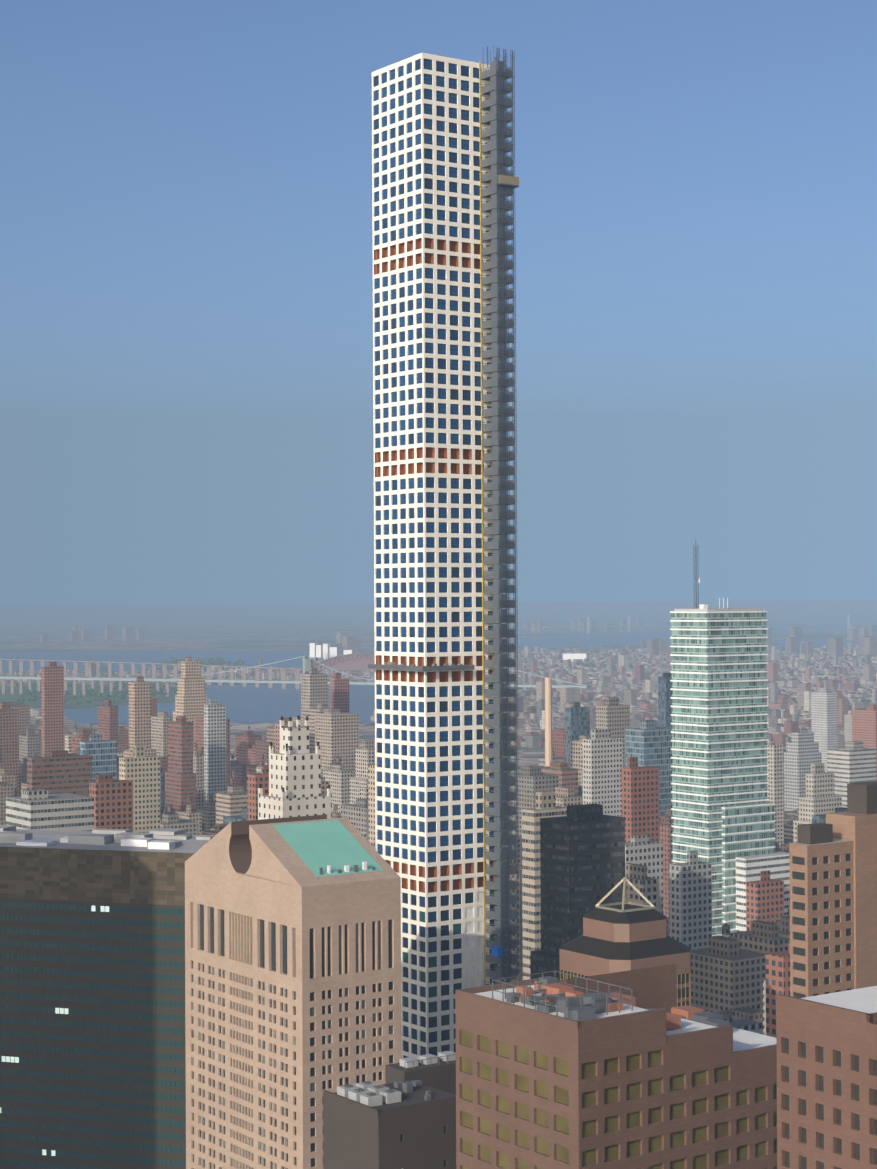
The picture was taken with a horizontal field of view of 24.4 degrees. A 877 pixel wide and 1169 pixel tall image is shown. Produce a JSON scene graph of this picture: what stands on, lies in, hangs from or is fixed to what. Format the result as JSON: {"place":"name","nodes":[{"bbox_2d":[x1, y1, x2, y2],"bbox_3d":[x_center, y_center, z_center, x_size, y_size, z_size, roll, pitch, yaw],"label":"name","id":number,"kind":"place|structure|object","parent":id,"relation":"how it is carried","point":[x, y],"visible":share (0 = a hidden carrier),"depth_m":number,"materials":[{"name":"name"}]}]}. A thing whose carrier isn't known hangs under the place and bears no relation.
{"place":"outdoors","nodes":[
{"label":"outdoors","id":0,"kind":"place"},
{"bbox_2d":[0,600,876,777],"bbox_3d":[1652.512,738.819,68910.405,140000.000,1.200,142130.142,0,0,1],"label":"ground","id":1,"kind":"structure","parent":0,"point":[250,634],"depth_m":14152.98,"materials":[{"name":"blue liquid"}]},
{"bbox_2d":[0,825,214,1168],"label":"dark glass building","id":2,"kind":"structure","parent":1,"relation":"on","point":[92,1010],"depth_m":622.16,"materials":[{"name":"glass"}]},
{"bbox_2d":[185,814,400,1168],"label":"office tower","id":3,"kind":"structure","parent":1,"relation":"on","point":[292,968],"depth_m":514.24,"materials":[{"name":"stone"}]},
{"bbox_2d":[258,716,331,819],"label":"stepped skyscraper","id":4,"kind":"structure","parent":1,"relation":"on","point":[294,777],"depth_m":710.49,"materials":[{"name":"stone"}]},
{"bbox_2d":[323,1051,455,1168],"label":"building","id":5,"kind":"structure","parent":1,"relation":"on","point":[403,1116],"depth_m":356.30,"materials":[{"name":"concrete"}]},
{"bbox_2d":[368,53,499,1059],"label":"tower","id":6,"kind":"structure","parent":1,"relation":"on","point":[427,666],"depth_m":637.25,"materials":[{"name":"white concrete"}]},
{"bbox_2d":[479,47,519,985],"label":"hoist","id":7,"kind":"object","parent":6,"relation":"attached to","point":[501,180],"visible":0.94,"depth_m":637.51,"materials":[{"name":"grey metal"}]},
{"bbox_2d":[0,617,876,1037],"bbox_3d":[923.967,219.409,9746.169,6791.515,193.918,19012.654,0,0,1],"label":"city","id":8,"kind":"object","parent":1,"relation":"on","point":[596,823],"visible":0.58,"depth_m":1520.31,"materials":[{"name":"grey concrete"}]},
{"bbox_2d":[0,614,876,766],"bbox_3d":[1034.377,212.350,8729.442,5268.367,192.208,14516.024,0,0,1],"label":"bridges","id":9,"kind":"structure","parent":1,"relation":"on","point":[348,660],"depth_m":5560.29,"materials":[{"name":"grey metal"}]},
{"bbox_2d":[16,657,874,755],"bbox_3d":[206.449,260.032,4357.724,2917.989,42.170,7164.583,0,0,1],"label":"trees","id":10,"kind":"object","parent":1,"relation":"on","point":[90,692],"visible":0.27,"depth_m":5271.39,"materials":[{"name":"plant"}]},
{"bbox_2d":[455,964,776,1168],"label":"office building","id":11,"kind":"structure","parent":1,"relation":"on","point":[635,1069],"depth_m":310.62,"materials":[{"name":"brown brick"}]},
{"bbox_2d":[559,877,690,1006],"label":"building","id":12,"kind":"structure","parent":1,"relation":"on","point":[627,935],"depth_m":563.09,"materials":[{"name":"brown stone"}]},
{"bbox_2d":[670,547,789,937],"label":"glass skyscraper","id":13,"kind":"structure","parent":1,"relation":"on","point":[723,812],"depth_m":1005.21,"materials":[{"name":"teal glass"}]},
{"bbox_2d":[789,781,876,997],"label":"tower","id":14,"kind":"structure","parent":1,"relation":"on","point":[833,900],"depth_m":452.14,"materials":[{"name":"beige brick"}]},
{"bbox_2d":[0,0,876,604],"label":"sky","id":15,"kind":"structure","parent":0,"point":[186,235],"materials":[{"name":"blue"}]},
{"bbox_2d":[776,986,876,1168],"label":"corner building","id":16,"kind":"structure","parent":0,"point":[826,1081],"depth_m":253.07,"materials":[{"name":"brown brick"}]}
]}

